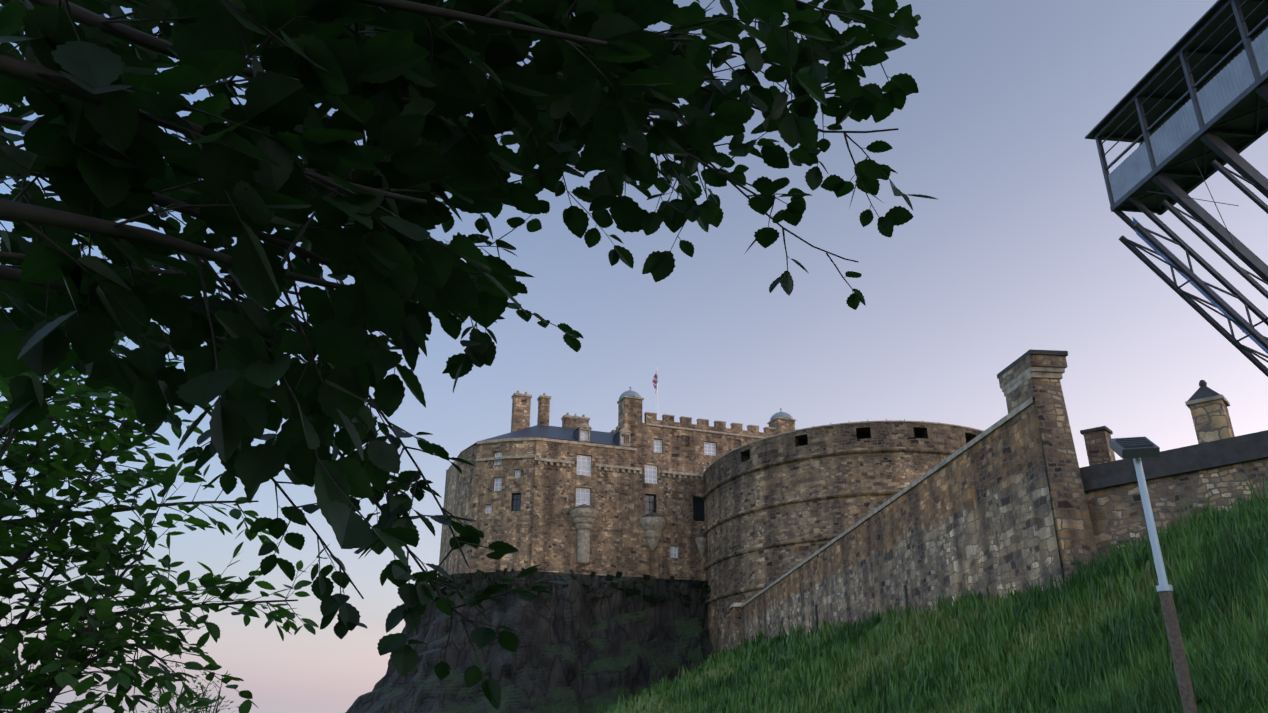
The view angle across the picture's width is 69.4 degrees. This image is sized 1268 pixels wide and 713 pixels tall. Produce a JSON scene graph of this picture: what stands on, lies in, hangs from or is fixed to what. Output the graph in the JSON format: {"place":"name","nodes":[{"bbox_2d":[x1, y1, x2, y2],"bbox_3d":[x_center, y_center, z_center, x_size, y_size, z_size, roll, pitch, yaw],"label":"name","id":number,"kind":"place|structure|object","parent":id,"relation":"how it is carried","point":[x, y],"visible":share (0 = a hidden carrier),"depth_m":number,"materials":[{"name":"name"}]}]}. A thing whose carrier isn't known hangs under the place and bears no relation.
{"place":"outdoors","nodes":[
{"label":"outdoors","id":0,"kind":"place"},
{"bbox_2d":[0,0,1267,712],"label":"sky","id":1,"kind":"structure","parent":0,"point":[1020,249],"materials":[{"name":"blue"}]},
{"bbox_2d":[615,514,1267,712],"bbox_3d":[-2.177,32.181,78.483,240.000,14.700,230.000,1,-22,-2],"label":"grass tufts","id":2,"kind":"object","parent":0,"point":[781,656],"depth_m":44.68,"materials":[{"name":"green plant"}]},
{"bbox_2d":[0,236,329,712],"bbox_3d":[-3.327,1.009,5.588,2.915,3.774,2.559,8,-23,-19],"label":"tree","id":3,"kind":"object","parent":2,"relation":"on","point":[57,633],"depth_m":5.31,"materials":[{"name":"green plant"}]},
{"bbox_2d":[141,655,238,712],"bbox_3d":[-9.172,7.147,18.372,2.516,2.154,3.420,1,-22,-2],"label":"bush","id":4,"kind":"object","parent":2,"relation":"on","point":[193,708],"depth_m":18.29,"materials":[{"name":"green plant"}]},
{"bbox_2d":[0,0,938,708],"bbox_3d":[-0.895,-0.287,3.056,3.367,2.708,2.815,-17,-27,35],"label":"leaves","id":5,"kind":"object","parent":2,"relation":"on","point":[126,170],"depth_m":1.99,"materials":[{"name":"green plant"}]},
{"bbox_2d":[345,571,712,712],"bbox_3d":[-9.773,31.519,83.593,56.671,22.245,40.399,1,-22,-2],"label":"castle rock","id":6,"kind":"object","parent":2,"relation":"on","point":[577,651],"visible":0.65,"depth_m":82.42,"materials":[{"name":"grey stone"}]},
{"bbox_2d":[415,567,710,607],"bbox_3d":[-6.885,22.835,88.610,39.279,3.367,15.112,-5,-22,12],"label":"crag shrubs","id":7,"kind":"object","parent":6,"relation":"on","point":[628,591],"visible":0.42,"depth_m":85.79,"materials":[{"name":"green plant"}]},
{"bbox_2d":[438,368,795,580],"bbox_3d":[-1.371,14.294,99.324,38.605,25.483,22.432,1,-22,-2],"label":"palace block","id":8,"kind":"structure","parent":6,"relation":"on","point":[611,529],"depth_m":90.36,"materials":[{"name":"brown stone"}]},
{"bbox_2d":[485,430,740,557],"bbox_3d":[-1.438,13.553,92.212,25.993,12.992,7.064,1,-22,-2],"label":"windows","id":9,"kind":"structure","parent":8,"relation":"attached to","point":[583,468],"depth_m":91.98,"materials":[{"name":"white glass"}]},
{"bbox_2d":[652,372,657,390],"bbox_3d":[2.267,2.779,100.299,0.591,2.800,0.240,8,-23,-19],"label":"flag","id":10,"kind":"object","parent":8,"relation":"attached to","point":[655,380],"visible":0.98,"depth_m":100.40,"materials":[{"name":"multicoloured fabric"}]},
{"bbox_2d":[702,419,983,658],"bbox_3d":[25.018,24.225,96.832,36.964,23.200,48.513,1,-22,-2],"label":"round bastion","id":11,"kind":"object","parent":2,"relation":"on","point":[776,506],"visible":0.25,"depth_m":79.62,"materials":[{"name":"stone"}]},
{"bbox_2d":[597,473,1267,712],"bbox_3d":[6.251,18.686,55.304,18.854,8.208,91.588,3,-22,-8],"label":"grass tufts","id":12,"kind":"object","parent":2,"relation":"on","point":[1221,601],"visible":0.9,"depth_m":25.41,"materials":[{"name":"green plant"}]},
{"bbox_2d":[726,349,1267,650],"bbox_3d":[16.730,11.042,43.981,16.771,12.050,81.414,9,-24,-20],"label":"curtain walls","id":13,"kind":"structure","parent":2,"relation":"on","point":[997,506],"depth_m":33.19,"materials":[{"name":"stone"}]},
{"bbox_2d":[1109,437,1197,712],"bbox_3d":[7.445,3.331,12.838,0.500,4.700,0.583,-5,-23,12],"label":"floodlight pole","id":14,"kind":"object","parent":2,"relation":"on","point":[1137,449],"visible":1,"depth_m":12.88,"materials":[{"name":"grey metal"}]},
{"bbox_2d":[1085,0,1267,376],"bbox_3d":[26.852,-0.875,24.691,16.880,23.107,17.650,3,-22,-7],"label":"grandstand","id":15,"kind":"object","parent":2,"relation":"on","point":[1194,81],"visible":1,"depth_m":31.83,"materials":[{"name":"metal"}]}
]}

